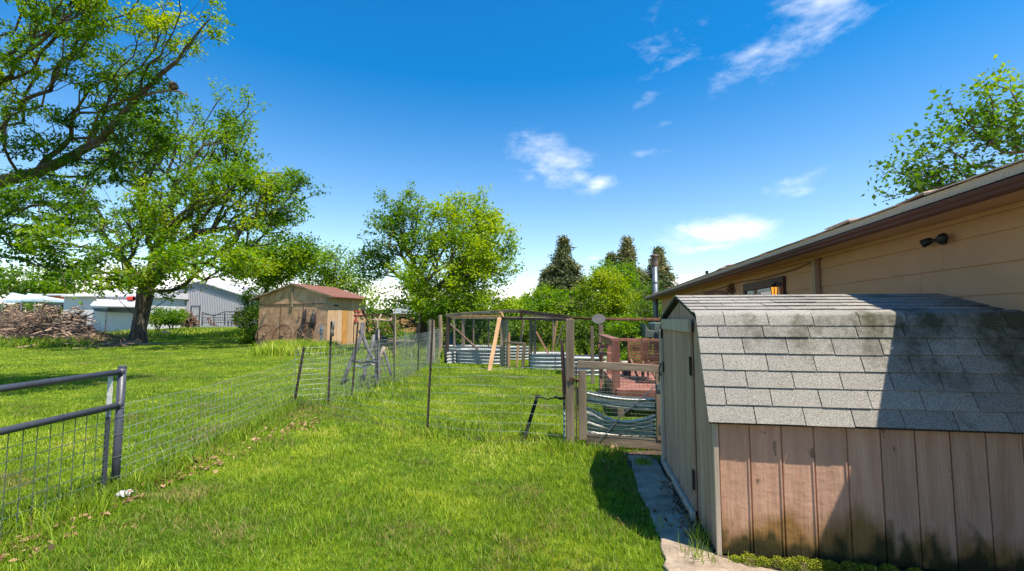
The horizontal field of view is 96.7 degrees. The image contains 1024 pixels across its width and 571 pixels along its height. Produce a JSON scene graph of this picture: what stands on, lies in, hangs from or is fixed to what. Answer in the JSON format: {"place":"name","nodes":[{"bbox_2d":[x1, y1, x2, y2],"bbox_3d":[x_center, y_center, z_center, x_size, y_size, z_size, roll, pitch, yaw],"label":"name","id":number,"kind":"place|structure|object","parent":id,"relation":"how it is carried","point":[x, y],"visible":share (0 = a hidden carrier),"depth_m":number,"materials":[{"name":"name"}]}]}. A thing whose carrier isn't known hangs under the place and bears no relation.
{"place":"outdoors","nodes":[
{"label":"outdoors","id":0,"kind":"place"},
{"bbox_2d":[0,321,876,570],"bbox_3d":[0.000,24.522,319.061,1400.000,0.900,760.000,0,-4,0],"label":"ground","id":1,"kind":"structure","parent":0,"point":[640,413],"depth_m":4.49,"materials":[{"name":"plant"}]},
{"bbox_2d":[1,293,58,319],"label":"canopy tent","id":2,"kind":"object","parent":1,"relation":"on","point":[15,296],"visible":0.42,"depth_m":50.90,"materials":[{"name":"fabric"}]},
{"bbox_2d":[0,262,68,323],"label":"shade tree","id":3,"kind":"object","parent":1,"relation":"on","point":[11,284],"visible":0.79,"depth_m":61.28,"materials":[{"name":"green plant"}]},
{"bbox_2d":[19,293,63,322],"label":"canopy tent","id":4,"kind":"object","parent":1,"relation":"on","point":[28,297],"visible":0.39,"depth_m":51.26,"materials":[{"name":"fabric"}]},
{"bbox_2d":[36,294,68,305],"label":"trailer","id":5,"kind":"object","parent":1,"relation":"on","point":[55,296],"visible":0.21,"depth_m":56.04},
{"bbox_2d":[0,365,126,538],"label":"pipe barrier","id":6,"kind":"object","parent":1,"relation":"on","point":[118,405],"visible":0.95,"depth_m":3.79,"materials":[{"name":"metal"}]},
{"bbox_2d":[42,282,87,322],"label":"shade tree","id":7,"kind":"object","parent":1,"relation":"on","point":[63,292],"visible":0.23,"depth_m":65.39,"materials":[{"name":"green plant"}]},
{"bbox_2d":[0,297,142,348],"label":"brush pile","id":8,"kind":"object","parent":1,"relation":"on","point":[66,325],"visible":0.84,"depth_m":28.00,"materials":[{"name":"wood"}]},
{"bbox_2d":[101,376,113,492],"bbox_3d":[-3.683,1.391,4.136,0.039,1.129,0.040,3,-5,-35],"label":"post","id":9,"kind":"object","parent":1,"relation":"on","point":[109,390],"visible":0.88,"depth_m":4.14,"materials":[{"name":"metal"}]},
{"bbox_2d":[0,0,236,299],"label":"tree","id":10,"kind":"object","parent":1,"relation":"on","point":[46,166],"visible":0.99,"depth_m":9.99,"materials":[{"name":"green plant"}]},
{"bbox_2d":[86,81,188,141],"bbox_3d":[-8.594,-3.874,10.364,2.508,1.524,0.212,0,-4,3],"label":"branch","id":11,"kind":"object","parent":10,"relation":"on","point":[173,86],"visible":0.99,"depth_m":10.37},
{"bbox_2d":[61,291,188,331],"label":"workshop","id":12,"kind":"structure","parent":1,"relation":"on","point":[116,314],"depth_m":43.67,"materials":[{"name":"white metal"}]},
{"bbox_2d":[125,343,179,344],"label":"bare earth","id":13,"kind":"structure","parent":1,"relation":"on","point":[151,343],"depth_m":28.18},
{"bbox_2d":[148,305,168,330],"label":"shrub","id":14,"kind":"object","parent":1,"relation":"on","point":[154,316],"visible":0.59,"depth_m":39.50,"materials":[{"name":"green plant"}]},
{"bbox_2d":[9,75,330,342],"bbox_3d":[-20.954,-5.037,27.947,17.750,17.656,13.053,0,-4,0],"label":"maple tree","id":15,"kind":"object","parent":1,"relation":"on","point":[164,261],"visible":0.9,"depth_m":28.14,"materials":[{"name":"green plant"}]},
{"bbox_2d":[154,305,189,329],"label":"shrub","id":16,"kind":"object","parent":1,"relation":"on","point":[175,317],"visible":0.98,"depth_m":39.63,"materials":[{"name":"green plant"}]},
{"bbox_2d":[181,309,200,328],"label":"wood heap","id":17,"kind":"object","parent":1,"relation":"on","point":[191,321],"visible":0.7,"depth_m":42.47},
{"bbox_2d":[121,359,295,476],"bbox_3d":[-3.812,1.622,6.257,0.086,0.860,4.093,0,-4,-4],"label":"wire fence","id":18,"kind":"object","parent":1,"relation":"on","point":[201,411],"visible":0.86,"depth_m":5.43,"materials":[{"name":"metal"}]},
{"bbox_2d":[169,281,271,326],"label":"metal barn","id":19,"kind":"structure","parent":1,"relation":"on","point":[219,298],"depth_m":49.97,"materials":[{"name":"white metal"}]},
{"bbox_2d":[192,306,198,325],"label":"door","id":20,"kind":"structure","parent":19,"relation":"in","point":[196,313],"depth_m":49.83,"materials":[{"name":"white metal"}]},
{"bbox_2d":[202,311,245,325],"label":"pipe gate","id":21,"kind":"structure","parent":1,"relation":"on","point":[224,317],"depth_m":43.87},
{"bbox_2d":[229,304,258,343],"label":"shrub","id":22,"kind":"object","parent":1,"relation":"on","point":[248,333],"visible":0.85,"depth_m":29.36,"materials":[{"name":"green plant"}]},
{"bbox_2d":[235,282,263,329],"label":"shrub","id":23,"kind":"object","parent":1,"relation":"on","point":[245,297],"visible":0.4,"depth_m":39.51,"materials":[{"name":"green plant"}]},
{"bbox_2d":[0,302,514,320],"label":"treeline","id":24,"kind":"object","parent":1,"relation":"on","point":[29,306],"visible":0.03,"depth_m":145.92,"materials":[{"name":"green plant"}]},
{"bbox_2d":[255,324,273,344],"bbox_3d":[-14.764,2.971,27.131,1.354,1.354,0.250,-1,-16,17],"label":"wagon wheel","id":25,"kind":"object","parent":1,"relation":"on","point":[264,333],"visible":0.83,"depth_m":27.14,"materials":[{"name":"brown wood"}]},
{"bbox_2d":[216,231,332,293],"bbox_3d":[-19.162,-0.243,35.971,9.056,8.829,6.881,0,-4,0],"label":"maple tree","id":26,"kind":"object","parent":1,"relation":"on","point":[294,254],"visible":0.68,"depth_m":35.57,"materials":[{"name":"green plant"}]},
{"bbox_2d":[273,324,291,341],"bbox_3d":[-13.489,2.942,26.732,1.354,1.354,0.250,16,-10,21],"label":"wagon wheel","id":27,"kind":"object","parent":1,"relation":"on","point":[284,334],"visible":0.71,"depth_m":26.75,"materials":[{"name":"brown wood"}]},
{"bbox_2d":[294,347,304,402],"bbox_3d":[-3.882,1.704,8.266,0.048,1.164,0.051,9,-2,17],"label":"post","id":28,"kind":"object","parent":1,"relation":"on","point":[299,373],"visible":0.84,"depth_m":8.26,"materials":[{"name":"metal"}]},
{"bbox_2d":[294,324,312,340],"bbox_3d":[-12.031,2.908,26.274,1.354,1.354,0.250,29,-6,23],"label":"wagon wheel","id":29,"kind":"object","parent":1,"relation":"on","point":[303,335],"visible":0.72,"depth_m":26.30,"materials":[{"name":"brown wood"}]},
{"bbox_2d":[249,283,370,344],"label":"plywood shed","id":30,"kind":"structure","parent":1,"relation":"on","point":[289,304],"depth_m":27.19,"materials":[{"name":"brown wood"}]},
{"bbox_2d":[300,309,305,335],"bbox_3d":[-12.209,2.148,26.573,0.383,1.613,0.250,-2,-5,23],"label":"harness","id":31,"kind":"object","parent":30,"relation":"hanging from","point":[303,321],"visible":0.97,"depth_m":26.47,"materials":[{"name":"black leather"}]},
{"bbox_2d":[304,309,315,331],"bbox_3d":[-11.828,2.060,26.453,0.995,1.405,0.314,-2,-4,21],"label":"harness","id":32,"kind":"object","parent":30,"relation":"hanging from","point":[312,323],"visible":0.98,"depth_m":26.24,"materials":[{"name":"black leather"}]},
{"bbox_2d":[341,310,347,343],"bbox_3d":[-10.175,2.506,27.650,0.020,2.080,0.495,-1,-4,17],"label":"door","id":33,"kind":"structure","parent":30,"relation":"in","point":[344,312],"depth_m":27.64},
{"bbox_2d":[327,321,331,402],"bbox_3d":[-3.412,1.499,8.524,0.041,1.657,0.038,4,-4,-44],"label":"post","id":34,"kind":"object","parent":1,"relation":"on","point":[329,371],"visible":0.92,"depth_m":8.52,"materials":[{"name":"metal"}]},
{"bbox_2d":[330,318,334,335],"bbox_3d":[-3.353,0.774,8.497,0.074,0.350,0.126,3,-5,-31],"label":"branch stub","id":35,"kind":"object","parent":34,"relation":"attached to","point":[332,328],"visible":1,"depth_m":8.49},
{"bbox_2d":[294,240,380,295],"bbox_3d":[-15.669,0.196,40.255,7.993,8.285,5.689,0,-4,0],"label":"maple tree","id":36,"kind":"object","parent":1,"relation":"on","point":[330,279],"visible":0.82,"depth_m":39.80,"materials":[{"name":"green plant"}]},
{"bbox_2d":[0,417,699,561],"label":"leaf litter","id":37,"kind":"object","parent":1,"relation":"on","point":[51,546],"visible":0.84,"depth_m":4.32,"materials":[{"name":"plant"}]},
{"bbox_2d":[351,322,358,394],"bbox_3d":[-3.201,1.560,9.251,0.035,1.641,0.038,4,-4,-3],"label":"post","id":38,"kind":"object","parent":1,"relation":"on","point":[355,357],"visible":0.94,"depth_m":9.26,"materials":[{"name":"metal"}]},
{"bbox_2d":[340,322,379,386],"bbox_3d":[-3.790,1.723,11.386,0.911,1.596,1.808,1,-4,-18],"label":"branch trellis","id":39,"kind":"object","parent":1,"relation":"on","point":[362,336],"visible":0.71,"depth_m":11.35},
{"bbox_2d":[372,314,391,342],"bbox_3d":[-3.092,1.036,11.065,0.242,0.691,0.577,-3,-5,38],"label":"forked stick","id":40,"kind":"object","parent":39,"relation":"on","point":[377,320],"visible":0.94,"depth_m":10.86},
{"bbox_2d":[294,332,433,402],"bbox_3d":[-3.095,1.920,12.322,0.634,1.150,8.278,-1,-4,8],"label":"wire fence","id":41,"kind":"object","parent":1,"relation":"on","point":[369,384],"visible":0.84,"depth_m":10.42,"materials":[{"name":"metal"}]},
{"bbox_2d":[372,337,386,351],"bbox_3d":[-6.205,2.787,21.353,0.754,0.760,0.754,0,-4,0],"label":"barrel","id":42,"kind":"object","parent":1,"relation":"on","point":[384,341],"visible":0.26,"depth_m":21.12,"materials":[{"name":"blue metal"}]},
{"bbox_2d":[380,346,391,375],"bbox_3d":[-3.455,2.027,12.239,0.302,0.770,0.605,3,-5,-35],"label":"branch trestle","id":43,"kind":"object","parent":1,"relation":"on","point":[382,352],"visible":0.69,"depth_m":12.30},
{"bbox_2d":[365,310,409,338],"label":"shrub","id":44,"kind":"object","parent":1,"relation":"on","point":[382,325],"visible":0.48,"depth_m":33.63,"materials":[{"name":"green plant"}]},
{"bbox_2d":[362,308,415,333],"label":"driftwood branches","id":45,"kind":"object","parent":1,"relation":"on","point":[399,322],"visible":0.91,"depth_m":22.92,"materials":[{"name":"brown wood"}]},
{"bbox_2d":[366,314,416,331],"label":"board fence","id":46,"kind":"object","parent":1,"relation":"on","point":[386,316],"visible":0.2,"depth_m":41.86,"materials":[{"name":"brown wood"}]},
{"bbox_2d":[393,314,394,382],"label":"post","id":47,"kind":"object","parent":1,"relation":"on","point":[394,351],"visible":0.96,"depth_m":11.40,"materials":[{"name":"metal"}]},
{"bbox_2d":[392,314,395,356],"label":"log post","id":48,"kind":"object","parent":1,"relation":"on","point":[393,333],"visible":0.57,"depth_m":18.87,"materials":[{"name":"brown wood"}]},
{"bbox_2d":[347,180,445,346],"bbox_3d":[-5.825,-1.012,23.074,5.156,8.864,2.828,0,-4,0],"label":"ash tree","id":49,"kind":"object","parent":1,"relation":"on","point":[400,213],"visible":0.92,"depth_m":22.91,"materials":[{"name":"green plant"}]},
{"bbox_2d":[369,334,438,359],"bbox_3d":[-4.594,2.499,19.219,5.183,1.005,0.339,-4,-6,42],"label":"wire fence","id":50,"kind":"object","parent":1,"relation":"on","point":[411,343],"visible":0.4,"depth_m":18.88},
{"bbox_2d":[393,305,416,313],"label":"vehicle shelter","id":51,"kind":"object","parent":1,"relation":"on","point":[397,310],"visible":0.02,"depth_m":47.94,"materials":[{"name":"metal"}]},
{"bbox_2d":[418,311,419,370],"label":"post","id":52,"kind":"object","parent":1,"relation":"on","point":[418,340],"visible":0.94,"depth_m":14.00,"materials":[{"name":"metal"}]},
{"bbox_2d":[293,351,560,443],"bbox_3d":[-1.763,1.594,6.857,5.249,1.007,0.430,-2,-5,29],"label":"wire fence","id":53,"kind":"object","parent":1,"relation":"on","point":[545,377],"visible":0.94,"depth_m":6.32,"materials":[{"name":"metal"}]},
{"bbox_2d":[401,307,452,344],"bbox_3d":[-4.247,2.223,23.927,3.089,2.362,2.750,0,-4,0],"label":"shrub","id":54,"kind":"object","parent":1,"relation":"on","point":[435,322],"visible":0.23,"depth_m":23.77,"materials":[{"name":"green plant"}]},
{"bbox_2d":[426,319,433,429],"bbox_3d":[-1.140,1.317,6.298,0.033,1.701,0.034,1,-3,41],"label":"post","id":55,"kind":"object","parent":1,"relation":"on","point":[430,367],"visible":0.97,"depth_m":6.29,"materials":[{"name":"metal"}]},
{"bbox_2d":[427,320,434,359],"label":"log post","id":56,"kind":"object","parent":1,"relation":"on","point":[429,329],"visible":0.47,"depth_m":17.12,"materials":[{"name":"grey wood"}]},
{"bbox_2d":[424,329,442,362],"bbox_3d":[-2.778,2.136,16.087,0.651,1.258,0.007,0,-4,0],"label":"net","id":57,"kind":"object","parent":1,"relation":"on","point":[435,361],"visible":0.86,"depth_m":16.08,"materials":[{"name":"metal"}]},
{"bbox_2d":[437,315,442,355],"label":"log post","id":58,"kind":"object","parent":1,"relation":"on","point":[440,328],"visible":0.74,"depth_m":19.34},
{"bbox_2d":[356,184,526,346],"bbox_3d":[-3.402,-0.894,22.318,8.350,8.454,5.220,0,-4,0],"label":"maple tree","id":59,"kind":"object","parent":1,"relation":"on","point":[479,256],"visible":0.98,"depth_m":21.53,"materials":[{"name":"green plant"}]},
{"bbox_2d":[446,350,456,363],"bbox_3d":[-2.024,2.634,16.931,0.447,0.420,1.785,-2,-5,23],"label":"raised bed","id":60,"kind":"object","parent":1,"relation":"on","point":[450,359],"visible":0.53,"depth_m":16.28,"materials":[{"name":"metal"}]},
{"bbox_2d":[443,345,499,353],"bbox_3d":[-1.606,2.734,18.851,2.470,0.500,1.140,0,-4,0],"label":"raised bed","id":61,"kind":"object","parent":1,"relation":"on","point":[467,346],"visible":0.15,"depth_m":18.44,"materials":[{"name":"metal"}]},
{"bbox_2d":[443,309,516,344],"bbox_3d":[-1.476,2.127,21.879,4.039,2.254,2.358,0,-4,0],"label":"shrub","id":62,"kind":"object","parent":1,"relation":"on","point":[478,330],"visible":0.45,"depth_m":21.70,"materials":[{"name":"green plant"}]},
{"bbox_2d":[455,348,505,364],"bbox_3d":[-1.081,2.574,16.657,1.971,0.500,1.171,-1,-4,14],"label":"raised bed","id":63,"kind":"object","parent":1,"relation":"on","point":[469,356],"visible":0.58,"depth_m":16.17,"materials":[{"name":"metal"}]},
{"bbox_2d":[450,324,477,349],"bbox_3d":[-1.631,2.015,16.874,1.556,1.235,0.227,-2,-5,23],"label":"diagonal pole","id":64,"kind":"object","parent":63,"relation":"on","point":[461,334],"visible":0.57,"depth_m":16.94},
{"bbox_2d":[488,317,500,370],"bbox_3d":[-0.554,1.849,14.529,0.128,1.678,0.859,-2,-5,21],"label":"leaning plank","id":65,"kind":"object","parent":1,"relation":"on","point":[492,354],"visible":0.86,"depth_m":14.50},
{"bbox_2d":[444,310,570,368],"bbox_3d":[-0.360,1.907,16.880,6.694,1.960,3.043,-3,-5,31],"label":"poultry run","id":66,"kind":"object","parent":1,"relation":"on","point":[552,317],"visible":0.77,"depth_m":15.21,"materials":[{"name":"brown wood"}]},
{"bbox_2d":[489,296,543,322],"bbox_3d":[-0.049,2.125,28.017,4.203,3.150,3.066,1,-4,-14],"label":"shrub","id":67,"kind":"object","parent":1,"relation":"on","point":[526,305],"visible":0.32,"depth_m":27.61,"materials":[{"name":"green plant"}]},
{"bbox_2d":[505,313,528,345],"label":"shrub","id":68,"kind":"object","parent":1,"relation":"on","point":[512,332],"visible":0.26,"depth_m":20.59,"materials":[{"name":"green plant"}]},
{"bbox_2d":[505,346,528,359],"bbox_3d":[0.121,2.700,18.252,1.172,0.480,1.072,0,-4,0],"label":"raised bed","id":69,"kind":"object","parent":1,"relation":"on","point":[515,353],"visible":0.31,"depth_m":17.78,"materials":[{"name":"metal"}]},
{"bbox_2d":[521,395,539,441],"bbox_3d":[0.250,1.800,6.082,0.092,0.628,0.402,-3,-5,38],"label":"leaning post","id":70,"kind":"object","parent":1,"relation":"on","point":[531,416],"visible":0.82,"depth_m":6.08,"materials":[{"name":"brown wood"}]},
{"bbox_2d":[529,270,548,327],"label":"spruce tree","id":71,"kind":"object","parent":1,"relation":"on","point":[542,276],"visible":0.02,"depth_m":45.88,"materials":[{"name":"green plant"}]},
{"bbox_2d":[513,281,574,335],"bbox_3d":[2.004,1.807,29.851,4.612,4.014,3.362,0,-4,0],"label":"garden tree","id":72,"kind":"object","parent":1,"relation":"on","point":[547,303],"visible":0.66,"depth_m":29.52,"materials":[{"name":"green plant"}]},
{"bbox_2d":[513,306,576,350],"bbox_3d":[1.485,2.010,19.912,2.899,2.199,2.602,0,-4,0],"label":"shrub","id":73,"kind":"object","parent":1,"relation":"on","point":[545,339],"visible":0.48,"depth_m":19.50,"materials":[{"name":"green plant"}]},
{"bbox_2d":[529,351,565,369],"bbox_3d":[1.238,2.435,14.762,1.413,0.500,1.204,0,-4,0],"label":"raised bed","id":74,"kind":"object","parent":1,"relation":"on","point":[540,359],"visible":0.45,"depth_m":14.25,"materials":[{"name":"metal"}]},
{"bbox_2d":[563,401,564,440],"bbox_3d":[0.690,1.749,6.010,0.028,0.550,0.501,0,-4,7],"label":"corrugated offcut","id":75,"kind":"object","parent":1,"relation":"on","point":[564,423],"visible":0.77,"depth_m":5.83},
{"bbox_2d":[560,339,565,408],"bbox_3d":[0.667,1.144,5.895,0.075,0.881,0.090,-1,-4,9],"label":"red board","id":76,"kind":"object","parent":75,"relation":"on","point":[563,372],"visible":0.93,"depth_m":5.86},
{"bbox_2d":[538,234,595,327],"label":"spruce tree","id":77,"kind":"object","parent":1,"relation":"on","point":[562,271],"visible":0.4,"depth_m":43.24,"materials":[{"name":"green plant"}]},
{"bbox_2d":[566,319,576,444],"bbox_3d":[0.749,1.248,5.750,0.144,1.651,0.105,-1,-4,9],"label":"gate post","id":78,"kind":"object","parent":1,"relation":"on","point":[570,421],"visible":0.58,"depth_m":5.70,"materials":[{"name":"brown wood"}]},
{"bbox_2d":[566,316,660,320],"bbox_3d":[1.317,0.428,5.710,1.273,0.087,0.050,-1,-4,9],"label":"cross pipe","id":79,"kind":"object","parent":78,"relation":"attached to","point":[627,319],"visible":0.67,"depth_m":5.68,"materials":[{"name":"metal"}]},
{"bbox_2d":[592,314,604,323],"bbox_3d":[1.090,0.419,5.725,0.169,0.124,0.008,-1,-4,9],"label":"oval plate","id":80,"kind":"object","parent":79,"relation":"hanging from","point":[598,318],"visible":1,"depth_m":5.72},
{"bbox_2d":[569,360,661,449],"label":"garden gate","id":81,"kind":"structure","parent":78,"relation":"attached to","point":[639,433],"depth_m":5.63,"materials":[{"name":"brown wood"}]},
{"bbox_2d":[565,355,606,375],"bbox_3d":[2.110,2.315,13.266,1.287,0.520,1.001,0,-4,0],"label":"raised bed","id":82,"kind":"object","parent":1,"relation":"on","point":[584,358],"visible":0.28,"depth_m":12.84,"materials":[{"name":"metal"}]},
{"bbox_2d":[561,308,615,354],"bbox_3d":[2.708,1.803,15.884,1.965,2.024,1.461,1,-4,-15],"label":"shrub","id":83,"kind":"object","parent":1,"relation":"on","point":[583,343],"visible":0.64,"depth_m":15.72,"materials":[{"name":"green plant"}]},
{"bbox_2d":[598,344,610,392],"bbox_3d":[1.867,1.695,8.733,0.400,1.096,0.355,-1,-4,9],"label":"post","id":84,"kind":"object","parent":1,"relation":"on","point":[600,354],"visible":0.52,"depth_m":8.72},
{"bbox_2d":[593,250,617,323],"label":"spruce tree","id":85,"kind":"object","parent":1,"relation":"on","point":[611,255],"visible":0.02,"depth_m":52.03,"materials":[{"name":"green plant"}]},
{"bbox_2d":[564,264,646,339],"bbox_3d":[5.527,1.135,27.006,5.496,4.982,3.796,1,-4,-15],"label":"garden tree","id":86,"kind":"object","parent":1,"relation":"on","point":[619,295],"visible":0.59,"depth_m":26.44,"materials":[{"name":"green plant"}]},
{"bbox_2d":[568,254,650,335],"bbox_3d":[6.800,0.827,31.000,6.290,6.107,3.670,0,-4,0],"label":"garden tree","id":87,"kind":"object","parent":1,"relation":"on","point":[625,268],"visible":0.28,"depth_m":30.66,"materials":[{"name":"green plant"}]},
{"bbox_2d":[590,325,658,416],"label":"deck","id":88,"kind":"structure","parent":1,"relation":"on","point":[617,382],"depth_m":8.13,"materials":[{"name":"red wood"}]},
{"bbox_2d":[627,337,654,379],"bbox_3d":[2.548,1.482,8.814,0.450,0.930,0.467,1,-4,-17],"label":"slatted chair","id":89,"kind":"object","parent":88,"relation":"on","point":[633,361],"visible":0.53,"depth_m":8.98,"materials":[{"name":"red wood"}]},
{"bbox_2d":[641,339,658,382],"bbox_3d":[2.582,1.442,8.263,0.450,0.930,0.467,-1,-4,14],"label":"slatted chair","id":90,"kind":"object","parent":88,"relation":"on","point":[648,357],"visible":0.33,"depth_m":8.48,"materials":[{"name":"red wood"}]},
{"bbox_2d":[603,311,656,363],"bbox_3d":[3.361,1.694,13.242,1.723,1.906,1.858,0,-4,0],"label":"shrub","id":91,"kind":"object","parent":1,"relation":"on","point":[629,328],"visible":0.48,"depth_m":13.15,"materials":[{"name":"green plant"}]},
{"bbox_2d":[610,234,650,323],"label":"spruce tree","id":92,"kind":"object","parent":1,"relation":"on","point":[626,250],"visible":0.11,"depth_m":45.73,"materials":[{"name":"green plant"}]},
{"bbox_2d":[624,274,662,347],"bbox_3d":[7.850,1.369,24.839,2.939,4.199,4.779,-3,-5,33],"label":"shrub","id":93,"kind":"object","parent":1,"relation":"on","point":[644,309],"visible":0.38,"depth_m":24.24,"materials":[{"name":"green plant"}]},
{"bbox_2d":[639,322,660,342],"bbox_3d":[3.956,1.796,12.873,0.586,1.499,0.860,0,-4,0],"label":"metal hopper","id":94,"kind":"object","parent":1,"relation":"on","point":[653,330],"visible":0.62,"depth_m":12.55,"materials":[{"name":"metal"}]},
{"bbox_2d":[649,254,659,355],"bbox_3d":[5.901,0.826,18.690,0.418,4.282,0.418,0,-4,0],"label":"stove pipe","id":95,"kind":"object","parent":1,"relation":"on","point":[654,262],"visible":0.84,"depth_m":18.66,"materials":[{"name":"metal"}]},
{"bbox_2d":[637,243,678,321],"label":"spruce tree","id":96,"kind":"object","parent":1,"relation":"on","point":[666,277],"visible":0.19,"depth_m":45.65,"materials":[{"name":"green plant"}]},
{"bbox_2d":[623,450,945,570],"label":"soil strip","id":97,"kind":"object","parent":1,"relation":"on","point":[652,452],"visible":0.18,"depth_m":3.14,"materials":[{"name":"soil"}]},
{"bbox_2d":[729,551,922,570],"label":"moss","id":98,"kind":"object","parent":97,"relation":"on","point":[823,564],"visible":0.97,"depth_m":2.90,"materials":[{"name":"plant"}]},
{"bbox_2d":[658,293,1023,570],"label":"garden shed","id":99,"kind":"structure","parent":97,"relation":"on","point":[876,429],"depth_m":3.04,"materials":[{"name":"paint"}]},
{"bbox_2d":[658,329,697,510],"bbox_3d":[1.524,1.120,4.273,0.080,1.410,1.328,-1,-4,9],"label":"door","id":100,"kind":"structure","parent":99,"relation":"in","point":[678,364],"depth_m":4.07,"materials":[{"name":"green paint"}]},
{"bbox_2d":[644,158,1023,312],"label":"house","id":101,"kind":"structure","parent":1,"relation":"on","point":[978,220],"depth_m":3.95,"materials":[{"name":"beige paint"}]},
{"bbox_2d":[703,291,727,294],"bbox_3d":[4.628,0.177,10.418,0.012,0.163,1.973,-1,-4,9],"label":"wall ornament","id":102,"kind":"object","parent":101,"relation":"attached to","point":[715,292],"depth_m":10.29,"materials":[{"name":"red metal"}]},
{"bbox_2d":[725,283,735,294],"bbox_3d":[4.439,0.083,9.251,0.020,0.266,0.620,-1,-4,9],"label":"scroll ornament","id":103,"kind":"object","parent":101,"relation":"attached to","point":[731,288],"visible":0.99,"depth_m":9.22,"materials":[{"name":"metal"}]},
{"bbox_2d":[743,276,786,294],"bbox_3d":[4.177,0.536,7.561,0.050,1.235,1.720,-1,-4,9],"label":"window","id":104,"kind":"structure","parent":101,"relation":"in","point":[763,286],"depth_m":7.40,"materials":[{"name":"brown plastic"}]},
{"bbox_2d":[770,282,779,294],"bbox_3d":[3.996,0.061,6.871,0.186,0.238,0.111,0,-4,7],"label":"porch lantern","id":105,"kind":"object","parent":101,"relation":"attached to","point":[774,288],"visible":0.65,"depth_m":6.84,"materials":[{"name":"glass"}]},
{"bbox_2d":[919,233,947,246],"bbox_3d":[3.534,-0.385,3.791,0.124,0.104,0.267,-1,-4,9],"label":"flood light","id":106,"kind":"object","parent":101,"relation":"attached to","point":[941,238],"visible":1,"depth_m":3.79,"materials":[{"name":"black metal"}]},
{"bbox_2d":[861,54,1023,205],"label":"cherry tree","id":107,"kind":"object","parent":1,"relation":"on","point":[990,135],"visible":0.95,"depth_m":8.37,"materials":[{"name":"green plant"}]},
{"bbox_2d":[0,0,1023,318],"label":"sky","id":108,"kind":"structure","parent":0,"point":[718,134],"materials":[{"name":"blue"}]},
{"bbox_2d":[628,455,776,570],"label":"path","id":109,"kind":"structure","parent":0,"point":[649,477],"depth_m":3.42,"materials":[{"name":"concrete"}]},
{"bbox_2d":[659,475,705,544],"bbox_3d":[1.426,1.863,3.980,0.251,0.089,1.665,-1,-4,9],"label":"debris","id":110,"kind":"object","parent":109,"relation":"on","point":[687,516],"visible":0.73,"depth_m":3.67,"materials":[{"name":"green plant"}]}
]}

